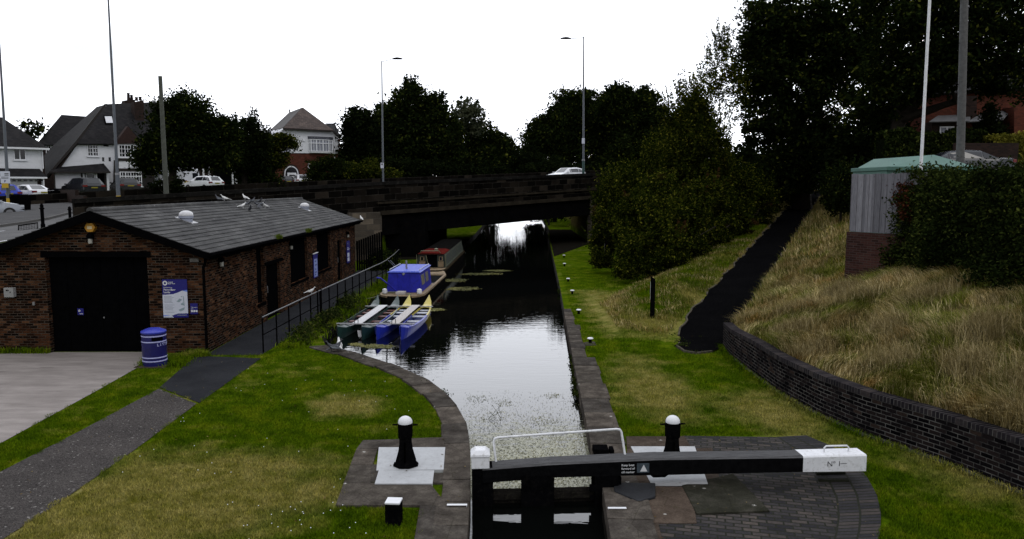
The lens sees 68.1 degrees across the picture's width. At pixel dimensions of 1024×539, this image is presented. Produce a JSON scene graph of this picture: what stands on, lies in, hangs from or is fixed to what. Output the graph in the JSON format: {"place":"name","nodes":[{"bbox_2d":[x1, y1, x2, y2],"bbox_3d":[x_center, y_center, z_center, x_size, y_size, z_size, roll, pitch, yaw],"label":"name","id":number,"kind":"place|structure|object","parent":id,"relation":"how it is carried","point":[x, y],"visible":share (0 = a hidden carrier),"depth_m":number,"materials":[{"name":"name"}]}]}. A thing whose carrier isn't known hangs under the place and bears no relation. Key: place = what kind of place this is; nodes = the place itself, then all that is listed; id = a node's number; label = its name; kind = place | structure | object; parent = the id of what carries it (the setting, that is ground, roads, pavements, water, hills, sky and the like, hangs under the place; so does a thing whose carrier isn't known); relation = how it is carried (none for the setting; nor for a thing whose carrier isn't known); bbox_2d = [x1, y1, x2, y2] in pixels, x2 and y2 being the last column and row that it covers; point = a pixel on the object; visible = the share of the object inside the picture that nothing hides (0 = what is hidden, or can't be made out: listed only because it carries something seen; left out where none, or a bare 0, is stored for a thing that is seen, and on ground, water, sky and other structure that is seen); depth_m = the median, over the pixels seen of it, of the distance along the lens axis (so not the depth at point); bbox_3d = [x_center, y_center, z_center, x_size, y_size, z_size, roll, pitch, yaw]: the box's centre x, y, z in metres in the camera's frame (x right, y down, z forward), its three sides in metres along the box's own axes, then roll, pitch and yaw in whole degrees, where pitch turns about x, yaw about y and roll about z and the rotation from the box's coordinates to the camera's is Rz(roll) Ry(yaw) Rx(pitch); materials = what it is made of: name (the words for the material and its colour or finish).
{"place":"outdoors","nodes":[
{"label":"outdoors","id":0,"kind":"place"},
{"bbox_2d":[0,202,72,223],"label":"pavement","id":1,"kind":"structure","parent":0,"point":[51,209],"depth_m":43.07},
{"bbox_2d":[0,214,72,241],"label":"road","id":2,"kind":"structure","parent":0,"point":[9,232],"depth_m":32.55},
{"bbox_2d":[0,389,195,538],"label":"gravel path","id":3,"kind":"structure","parent":0,"point":[68,466],"depth_m":13.73,"materials":[{"name":"gravel"}]},
{"bbox_2d":[160,356,260,402],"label":"tarmac path","id":4,"kind":"structure","parent":0,"point":[197,380],"depth_m":19.77,"materials":[{"name":"asphalt"}]},
{"bbox_2d":[210,270,387,354],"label":"building path","id":5,"kind":"structure","parent":0,"point":[249,342],"depth_m":27.53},
{"bbox_2d":[336,437,446,538],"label":"stone pavement","id":6,"kind":"structure","parent":0,"point":[359,486],"depth_m":12.25,"materials":[{"name":"stone"}]},
{"bbox_2d":[375,447,444,485],"bbox_3d":[-1.838,3.452,13.327,1.314,0.058,1.757,0,6,0],"label":"concrete pad","id":7,"kind":"object","parent":6,"relation":"on","point":[430,460],"visible":0.86,"depth_m":13.12,"materials":[{"name":"paint"}]},
{"bbox_2d":[392,416,417,468],"bbox_3d":[-1.858,2.984,13.218,0.384,0.882,0.384,6,9,45],"label":"paddle post","id":8,"kind":"object","parent":7,"relation":"on","point":[406,458],"visible":1,"depth_m":13.13,"materials":[{"name":"metal"}]},
{"bbox_2d":[324,220,590,499],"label":"canal water","id":9,"kind":"structure","parent":0,"point":[497,336],"depth_m":24.63,"materials":[{"name":"black liquid"}]},
{"bbox_2d":[336,295,400,339],"bbox_3d":[-5.353,1.795,28.707,1.500,0.870,6.000,0,6,3],"label":"twin canoe","id":10,"kind":"object","parent":9,"relation":"on","point":[365,321],"visible":0.81,"depth_m":28.09,"materials":[{"name":"white plastic"}]},
{"bbox_2d":[375,294,432,339],"bbox_3d":[-4.032,1.795,28.707,1.500,0.870,6.000,0,6,3],"label":"twin canoe","id":11,"kind":"object","parent":9,"relation":"on","point":[412,323],"visible":0.92,"depth_m":28.10,"materials":[{"name":"blue plastic"}]},
{"bbox_2d":[366,260,445,305],"bbox_3d":[-5.389,0.334,38.125,3.336,2.101,10.911,0,6,2],"label":"work boat","id":12,"kind":"object","parent":9,"relation":"on","point":[419,283],"visible":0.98,"depth_m":34.35,"materials":[{"name":"blue metal"}]},
{"bbox_2d":[416,239,464,278],"bbox_3d":[-4.563,-0.829,49.901,2.020,1.869,15.000,0,6,1],"label":"narrowboat","id":13,"kind":"object","parent":9,"relation":"on","point":[446,256],"visible":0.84,"depth_m":45.48,"materials":[{"name":"black metal"}]},
{"bbox_2d":[464,391,589,494],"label":"floating leaves","id":14,"kind":"object","parent":9,"relation":"on","point":[535,442],"visible":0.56,"depth_m":15.38,"materials":[{"name":"green plant"}]},
{"bbox_2d":[0,190,1023,538],"bbox_3d":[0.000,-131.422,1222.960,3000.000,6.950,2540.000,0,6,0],"label":"ground","id":15,"kind":"structure","parent":0,"point":[576,258],"depth_m":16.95,"materials":[{"name":"plant"}]},
{"bbox_2d":[0,45,10,202],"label":"street lamp","id":16,"kind":"object","parent":15,"relation":"on","point":[8,192],"visible":0.77,"depth_m":49.26,"materials":[{"name":"grey metal"}]},
{"bbox_2d":[0,117,49,186],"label":"white house","id":17,"kind":"structure","parent":15,"relation":"on","point":[26,162],"depth_m":63.62,"materials":[{"name":"paint"}]},
{"bbox_2d":[15,117,51,138],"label":"tree","id":18,"kind":"object","parent":15,"relation":"on","point":[36,130],"visible":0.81,"depth_m":76.63,"materials":[{"name":"green plant"}]},
{"bbox_2d":[17,185,53,193],"bbox_3d":[-38.136,-5.997,59.935,4.630,1.439,2.040,4,7,32],"label":"parked car","id":19,"kind":"object","parent":15,"relation":"on","point":[33,189],"visible":0.24,"depth_m":58.80,"materials":[{"name":"paint"}]},
{"bbox_2d":[39,115,85,188],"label":"house","id":20,"kind":"structure","parent":15,"relation":"on","point":[62,126],"depth_m":78.70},
{"bbox_2d":[0,352,141,442],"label":"concrete apron","id":21,"kind":"object","parent":15,"relation":"on","point":[36,387],"visible":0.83,"depth_m":19.37,"materials":[{"name":"concrete"}]},
{"bbox_2d":[0,345,52,353],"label":"edge grass","id":22,"kind":"structure","parent":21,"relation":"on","point":[24,351],"depth_m":22.41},
{"bbox_2d":[61,177,105,191],"bbox_3d":[-37.391,-7.146,65.948,4.530,1.699,2.140,5,8,36],"label":"parked car","id":23,"kind":"object","parent":15,"relation":"on","point":[83,184],"visible":0.65,"depth_m":64.73,"materials":[{"name":"paint"}]},
{"bbox_2d":[44,91,153,190],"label":"gabled house","id":24,"kind":"structure","parent":15,"relation":"on","point":[88,140],"depth_m":70.33,"materials":[{"name":"tile"}]},
{"bbox_2d":[55,173,77,187],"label":"garage door","id":25,"kind":"structure","parent":24,"relation":"in","point":[60,178],"depth_m":67.32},
{"bbox_2d":[107,0,120,195],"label":"street lamp","id":26,"kind":"object","parent":15,"relation":"on","point":[117,176],"visible":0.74,"depth_m":49.15,"materials":[{"name":"grey metal"}]},
{"bbox_2d":[109,178,141,189],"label":"parked car","id":27,"kind":"object","parent":15,"relation":"on","point":[129,183],"visible":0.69,"depth_m":65.76,"materials":[{"name":"paint"}]},
{"bbox_2d":[134,327,175,367],"bbox_3d":[-9.870,2.150,20.908,0.840,1.110,0.720,0,6,0],"label":"litter bin","id":28,"kind":"object","parent":15,"relation":"on","point":[154,346],"visible":0.99,"depth_m":20.66,"materials":[{"name":"blue paint"}]},
{"bbox_2d":[157,76,168,193],"bbox_3d":[-22.712,-8.195,49.385,0.462,8.630,0.345,-4,8,-36],"label":"telegraph pole","id":29,"kind":"object","parent":15,"relation":"on","point":[164,151],"visible":0.93,"depth_m":49.27,"materials":[{"name":"grey wood"}]},
{"bbox_2d":[145,175,186,194],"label":"garden shrub","id":30,"kind":"object","parent":15,"relation":"on","point":[176,186],"visible":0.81,"depth_m":52.83,"materials":[{"name":"green plant"}]},
{"bbox_2d":[158,350,201,367],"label":"edge grass","id":31,"kind":"structure","parent":15,"relation":"on","point":[180,359],"depth_m":21.17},
{"bbox_2d":[0,197,362,352],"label":"brick workshop","id":32,"kind":"structure","parent":15,"relation":"on","point":[118,269],"depth_m":22.61,"materials":[{"name":"brown brick"}]},
{"bbox_2d":[49,257,149,351],"bbox_3d":[-12.214,0.990,22.554,2.989,3.000,0.070,0,6,0],"label":"garage door","id":33,"kind":"structure","parent":32,"relation":"in","point":[113,292],"depth_m":22.57,"materials":[{"name":"black metal"}]},
{"bbox_2d":[162,279,188,316],"bbox_3d":[-9.932,0.852,22.350,0.731,1.134,0.026,0,6,0],"label":"information board","id":34,"kind":"object","parent":32,"relation":"attached to","point":[175,297],"visible":1,"depth_m":22.34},
{"bbox_2d":[266,263,277,317],"bbox_3d":[-9.119,0.796,28.783,0.101,2.040,1.616,0,6,0],"label":"door","id":35,"kind":"structure","parent":32,"relation":"in","point":[271,270],"depth_m":28.95,"materials":[{"name":"wood"}]},
{"bbox_2d":[121,82,253,189],"bbox_3d":[-23.730,-9.137,55.517,9.252,8.900,6.184,-2,7,-20],"label":"garden tree","id":36,"kind":"object","parent":15,"relation":"on","point":[199,135],"visible":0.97,"depth_m":54.53,"materials":[{"name":"green plant"}]},
{"bbox_2d":[141,166,237,188],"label":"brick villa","id":37,"kind":"object","parent":15,"relation":"on","point":[222,176],"visible":0.05,"depth_m":80.51,"materials":[{"name":"brick"}]},
{"bbox_2d":[184,176,224,186],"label":"parked car","id":38,"kind":"object","parent":15,"relation":"on","point":[204,180],"visible":0.66,"depth_m":71.61,"materials":[{"name":"paint"}]},
{"bbox_2d":[0,337,441,538],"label":"lawn grass","id":39,"kind":"structure","parent":15,"relation":"on","point":[106,507],"depth_m":13.54,"materials":[{"name":"plant"}]},
{"bbox_2d":[224,106,280,183],"bbox_3d":[-22.644,-9.953,64.070,5.438,7.724,6.011,0,6,0],"label":"garden tree","id":40,"kind":"object","parent":15,"relation":"on","point":[256,147],"visible":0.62,"depth_m":63.65,"materials":[{"name":"green plant"}]},
{"bbox_2d":[226,163,286,187],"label":"garden shrub","id":41,"kind":"object","parent":15,"relation":"on","point":[269,176],"visible":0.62,"depth_m":64.96,"materials":[{"name":"green plant"}]},
{"bbox_2d":[262,130,302,174],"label":"garden tree","id":42,"kind":"object","parent":15,"relation":"on","point":[286,142],"visible":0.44,"depth_m":68.74,"materials":[{"name":"green plant"}]},
{"bbox_2d":[257,108,339,182],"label":"hipped house","id":43,"kind":"structure","parent":15,"relation":"on","point":[316,135],"depth_m":85.42,"materials":[{"name":"paint"}]},
{"bbox_2d":[308,136,333,152],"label":"bay window","id":44,"kind":"structure","parent":43,"relation":"in","point":[316,144],"depth_m":85.64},
{"bbox_2d":[282,293,370,347],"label":"bank weeds","id":45,"kind":"object","parent":15,"relation":"on","point":[307,327],"visible":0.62,"depth_m":26.84,"materials":[{"name":"green plant"}]},
{"bbox_2d":[300,153,358,180],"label":"clipped bush","id":46,"kind":"object","parent":15,"relation":"on","point":[332,165],"visible":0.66,"depth_m":76.32,"materials":[{"name":"green plant"}]},
{"bbox_2d":[261,249,399,352],"bbox_3d":[-6.936,0.643,34.639,0.533,1.240,24.593,0,6,1],"label":"path railing","id":47,"kind":"object","parent":15,"relation":"on","point":[320,303],"visible":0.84,"depth_m":28.24,"materials":[{"name":"metal"}]},
{"bbox_2d":[0,170,688,260],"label":"road bridge","id":48,"kind":"structure","parent":15,"relation":"on","point":[410,216],"depth_m":55.25,"materials":[{"name":"metal"}]},
{"bbox_2d":[275,262,415,348],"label":"bank grass","id":49,"kind":"structure","parent":15,"relation":"on","point":[368,292],"depth_m":29.60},
{"bbox_2d":[333,102,398,162],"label":"canal tree","id":50,"kind":"object","parent":15,"relation":"on","point":[361,134],"visible":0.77,"depth_m":87.28,"materials":[{"name":"green plant"}]},
{"bbox_2d":[356,231,382,269],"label":"picket gate","id":51,"kind":"structure","parent":15,"relation":"on","point":[373,249],"depth_m":44.80,"materials":[{"name":"black metal"}]},
{"bbox_2d":[343,155,403,179],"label":"laurel hedge","id":52,"kind":"object","parent":15,"relation":"on","point":[368,168],"visible":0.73,"depth_m":75.74,"materials":[{"name":"green plant"}]},
{"bbox_2d":[359,247,403,270],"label":"bank weeds","id":53,"kind":"object","parent":15,"relation":"on","point":[386,254],"visible":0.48,"depth_m":45.70,"materials":[{"name":"green plant"}]},
{"bbox_2d":[381,57,402,181],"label":"street lamp","id":54,"kind":"object","parent":15,"relation":"on","point":[396,58],"visible":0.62,"depth_m":69.74,"materials":[{"name":"grey metal"}]},
{"bbox_2d":[385,497,402,525],"bbox_3d":[-1.731,3.571,11.104,0.224,0.402,0.214,0,6,4],"label":"mooring post","id":55,"kind":"object","parent":15,"relation":"on","point":[393,510],"visible":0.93,"depth_m":11.00,"materials":[{"name":"black paint"}]},
{"bbox_2d":[371,73,470,170],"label":"canal tree","id":56,"kind":"object","parent":15,"relation":"on","point":[419,122],"visible":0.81,"depth_m":91.38,"materials":[{"name":"green plant"}]},
{"bbox_2d":[322,220,563,341],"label":"canal wall","id":57,"kind":"structure","parent":15,"relation":"on","point":[464,245],"depth_m":37.89,"materials":[{"name":"stone"}]},
{"bbox_2d":[309,345,470,538],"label":"stone coping","id":58,"kind":"object","parent":57,"relation":"on","point":[456,471],"visible":0.74,"depth_m":14.10,"materials":[{"name":"stone"}]},
{"bbox_2d":[563,309,658,538],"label":"stone coping","id":59,"kind":"object","parent":57,"relation":"on","point":[634,519],"visible":0.81,"depth_m":15.26,"materials":[{"name":"stone"}]},
{"bbox_2d":[470,428,866,506],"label":"lock gate","id":60,"kind":"structure","parent":57,"relation":"attached to","point":[536,476],"depth_m":12.34,"materials":[{"name":"black paint"}]},
{"bbox_2d":[374,152,516,176],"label":"hedge","id":61,"kind":"object","parent":15,"relation":"on","point":[414,168],"visible":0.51,"depth_m":86.06,"materials":[{"name":"green plant"}]},
{"bbox_2d":[449,95,489,152],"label":"canal tree","id":62,"kind":"object","parent":15,"relation":"on","point":[467,110],"visible":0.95,"depth_m":102.79,"materials":[{"name":"green plant"}]},
{"bbox_2d":[451,113,523,171],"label":"canal tree","id":63,"kind":"object","parent":15,"relation":"on","point":[484,148],"visible":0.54,"depth_m":106.01,"materials":[{"name":"green plant"}]},
{"bbox_2d":[465,142,565,172],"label":"canal tree","id":64,"kind":"object","parent":15,"relation":"on","point":[530,149],"visible":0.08,"depth_m":109.87,"materials":[{"name":"green plant"}]},
{"bbox_2d":[509,154,609,224],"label":"canal tree","id":65,"kind":"object","parent":15,"relation":"on","point":[525,166],"visible":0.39,"depth_m":97.70,"materials":[{"name":"green plant"}]},
{"bbox_2d":[516,83,614,166],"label":"canal tree","id":66,"kind":"object","parent":15,"relation":"on","point":[556,128],"visible":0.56,"depth_m":138.24,"materials":[{"name":"green plant"}]},
{"bbox_2d":[548,229,589,255],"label":"towpath","id":67,"kind":"structure","parent":15,"relation":"on","point":[564,240],"depth_m":69.76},
{"bbox_2d":[581,158,646,255],"bbox_3d":[6.912,-3.914,50.809,5.148,7.218,4.382,-5,8,-37],"label":"bank shrub","id":68,"kind":"object","parent":15,"relation":"on","point":[609,192],"visible":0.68,"depth_m":49.83,"materials":[{"name":"green plant"}]},
{"bbox_2d":[586,77,669,167],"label":"canal tree","id":69,"kind":"object","parent":15,"relation":"on","point":[629,115],"visible":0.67,"depth_m":130.12,"materials":[{"name":"green plant"}]},
{"bbox_2d":[592,109,677,184],"bbox_3d":[9.604,-6.240,54.467,7.430,11.053,5.251,0,6,0],"label":"bank shrub","id":70,"kind":"object","parent":15,"relation":"on","point":[638,164],"visible":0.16,"depth_m":53.39,"materials":[{"name":"green plant"}]},
{"bbox_2d":[607,157,692,275],"bbox_3d":[7.655,-2.850,41.839,5.271,6.976,7.766,0,6,0],"label":"bank shrub","id":71,"kind":"object","parent":15,"relation":"on","point":[645,207],"visible":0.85,"depth_m":40.73,"materials":[{"name":"green plant"}]},
{"bbox_2d":[588,227,732,279],"bbox_3d":[8.571,-0.960,41.160,8.507,2.917,7.854,0,6,0],"label":"bank shrub","id":72,"kind":"object","parent":15,"relation":"on","point":[663,260],"visible":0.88,"depth_m":38.14,"materials":[{"name":"green plant"}]},
{"bbox_2d":[600,237,753,332],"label":"rough grass","id":73,"kind":"structure","parent":15,"relation":"on","point":[616,298],"depth_m":31.27,"materials":[{"name":"plant"}]},
{"bbox_2d":[640,66,741,200],"bbox_3d":[11.567,-6.713,48.935,6.547,13.085,5.736,0,6,0],"label":"tree","id":74,"kind":"object","parent":15,"relation":"on","point":[695,134],"visible":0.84,"depth_m":48.00,"materials":[{"name":"green plant"}]},
{"bbox_2d":[669,154,776,239],"bbox_3d":[13.237,-4.405,48.029,4.610,6.078,17.293,4,7,30],"label":"bank shrub","id":75,"kind":"object","parent":15,"relation":"on","point":[708,195],"visible":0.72,"depth_m":44.95,"materials":[{"name":"green plant"}]},
{"bbox_2d":[692,16,754,168],"bbox_3d":[15.068,-9.742,55.275,4.886,17.009,3.903,0,6,0],"label":"bank shrub","id":76,"kind":"object","parent":15,"relation":"on","point":[725,45],"visible":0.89,"depth_m":54.43,"materials":[{"name":"green plant"}]},
{"bbox_2d":[659,164,794,248],"bbox_3d":[15.200,-4.825,49.126,3.768,5.702,28.291,3,7,27],"label":"bank shrub","id":77,"kind":"object","parent":15,"relation":"on","point":[768,204],"visible":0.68,"depth_m":46.37,"materials":[{"name":"green plant"}]},
{"bbox_2d":[676,195,820,354],"bbox_3d":[17.385,-2.631,48.669,2.094,4.619,58.644,3,7,25],"label":"path edging","id":78,"kind":"object","parent":15,"relation":"on","point":[687,351],"visible":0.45,"depth_m":28.34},
{"bbox_2d":[724,143,773,177],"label":"great tree","id":79,"kind":"object","parent":15,"relation":"on","point":[747,155],"visible":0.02,"depth_m":77.27,"materials":[{"name":"green plant"}]},
{"bbox_2d":[734,209,859,314],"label":"dry grass","id":80,"kind":"structure","parent":15,"relation":"on","point":[812,245],"depth_m":34.08,"materials":[{"name":"plant"}]},
{"bbox_2d":[720,0,894,209],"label":"great tree","id":81,"kind":"object","parent":15,"relation":"on","point":[780,42],"visible":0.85,"depth_m":54.65,"materials":[{"name":"green plant"}]},
{"bbox_2d":[816,151,864,222],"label":"bank shrub","id":82,"kind":"object","parent":15,"relation":"on","point":[835,193],"visible":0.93,"depth_m":41.62,"materials":[{"name":"green plant"}]},
{"bbox_2d":[715,342,1023,498],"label":"edge grass","id":83,"kind":"structure","parent":15,"relation":"on","point":[753,375],"depth_m":15.05,"materials":[{"name":"plant"}]},
{"bbox_2d":[723,322,1023,496],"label":"retaining wall","id":84,"kind":"structure","parent":15,"relation":"on","point":[990,450],"depth_m":14.45,"materials":[{"name":"grey brick"}]},
{"bbox_2d":[729,247,1023,432],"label":"dry grass","id":85,"kind":"structure","parent":15,"relation":"on","point":[837,320],"depth_m":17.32,"materials":[{"name":"plant"}]},
{"bbox_2d":[844,172,926,279],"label":"shed wall","id":86,"kind":"structure","parent":15,"relation":"on","point":[869,207],"depth_m":23.91,"materials":[{"name":"silver metal"}]},
{"bbox_2d":[850,155,980,233],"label":"green shed","id":87,"kind":"structure","parent":15,"relation":"on","point":[882,166],"depth_m":28.39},
{"bbox_2d":[919,0,930,168],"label":"flagpole","id":88,"kind":"object","parent":15,"relation":"on","point":[925,84],"visible":0.49,"depth_m":25.94,"materials":[{"name":"metal"}]},
{"bbox_2d":[835,0,1023,148],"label":"great tree","id":89,"kind":"object","parent":15,"relation":"on","point":[894,91],"visible":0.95,"depth_m":41.71,"materials":[{"name":"green plant"}]},
{"bbox_2d":[872,125,994,158],"bbox_3d":[23.507,-6.313,42.561,6.224,3.654,2.064,0,6,0],"label":"clipped hedge","id":90,"kind":"object","parent":15,"relation":"on","point":[905,141],"visible":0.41,"depth_m":41.88,"materials":[{"name":"green plant"}]},
{"bbox_2d":[874,154,1023,293],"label":"ivy hedge","id":91,"kind":"object","parent":15,"relation":"on","point":[973,220],"visible":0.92,"depth_m":19.91,"materials":[{"name":"green plant"}]},
{"bbox_2d":[886,68,1023,165],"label":"red brick house","id":92,"kind":"structure","parent":15,"relation":"on","point":[942,120],"depth_m":48.72,"materials":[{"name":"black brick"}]},
{"bbox_2d":[955,0,969,162],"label":"telegraph pole","id":93,"kind":"object","parent":15,"relation":"on","point":[961,100],"visible":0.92,"depth_m":29.30,"materials":[{"name":"grey wood"}]},
{"bbox_2d":[936,150,1016,169],"bbox_3d":[21.699,-5.095,36.984,4.630,1.439,2.040,1,6,8],"label":"parked car","id":94,"kind":"object","parent":15,"relation":"on","point":[976,155],"visible":0.23,"depth_m":36.09,"materials":[{"name":"paint"}]},
{"bbox_2d":[953,143,1018,163],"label":"garden wall","id":95,"kind":"structure","parent":15,"relation":"on","point":[1004,150],"depth_m":40.54,"materials":[{"name":"brick"}]},
{"bbox_2d":[970,101,1012,137],"bbox_3d":[28.643,-7.518,45.557,2.388,5.229,2.280,6,8,43],"label":"conifer","id":96,"kind":"object","parent":15,"relation":"on","point":[989,115],"visible":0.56,"depth_m":44.96,"materials":[{"name":"green plant"}]},
{"bbox_2d":[982,130,1023,164],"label":"golden hedge","id":97,"kind":"object","parent":15,"relation":"on","point":[1004,137],"visible":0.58,"depth_m":40.98,"materials":[{"name":"yellow plant"}]},
{"bbox_2d":[0,0,1023,156],"label":"sky","id":98,"kind":"structure","parent":0,"point":[273,57],"materials":[{"name":"white"}]},
{"bbox_2d":[469,500,607,538],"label":"lock water","id":99,"kind":"structure","parent":0,"point":[574,520],"depth_m":11.67,"materials":[{"name":"black liquid"}]},
{"bbox_2d":[626,436,718,538],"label":"stone pavement","id":100,"kind":"structure","parent":0,"point":[670,505],"depth_m":11.88,"materials":[{"name":"stone"}]},
{"bbox_2d":[614,483,654,501],"bbox_3d":[1.997,3.567,12.095,0.713,0.055,0.752,0,6,0],"label":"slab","id":101,"kind":"object","parent":100,"relation":"on","point":[638,492],"visible":0.83,"depth_m":12.12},
{"bbox_2d":[631,446,707,485],"bbox_3d":[2.834,3.449,13.350,1.201,0.058,1.801,0,6,0],"label":"concrete pad","id":102,"kind":"object","parent":100,"relation":"on","point":[674,480],"visible":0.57,"depth_m":12.71,"materials":[{"name":"paint"}]},
{"bbox_2d":[660,415,684,451],"bbox_3d":[2.805,2.980,13.257,0.384,0.882,0.384,5,8,41],"label":"paddle post","id":103,"kind":"object","parent":102,"relation":"on","point":[672,424],"visible":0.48,"depth_m":13.16,"materials":[{"name":"metal"}]},
{"bbox_2d":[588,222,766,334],"bbox_3d":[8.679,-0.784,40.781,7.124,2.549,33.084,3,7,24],"label":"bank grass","id":104,"kind":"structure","parent":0,"point":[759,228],"depth_m":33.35,"materials":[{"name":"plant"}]},
{"bbox_2d":[682,474,768,514],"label":"stone pavement","id":105,"kind":"structure","parent":0,"point":[712,497],"depth_m":11.91,"materials":[{"name":"stone"}]},
{"bbox_2d":[659,436,837,538],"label":"brick pavement","id":106,"kind":"structure","parent":0,"point":[800,505],"depth_m":11.54,"materials":[{"name":"brick"}]},
{"bbox_2d":[679,191,819,351],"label":"ramp path","id":107,"kind":"structure","parent":0,"point":[730,292],"depth_m":31.63,"materials":[{"name":"asphalt"}]},
{"bbox_2d":[777,435,880,538],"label":"brick pavement","id":108,"kind":"structure","parent":0,"point":[857,502],"depth_m":11.80,"materials":[{"name":"brick"}]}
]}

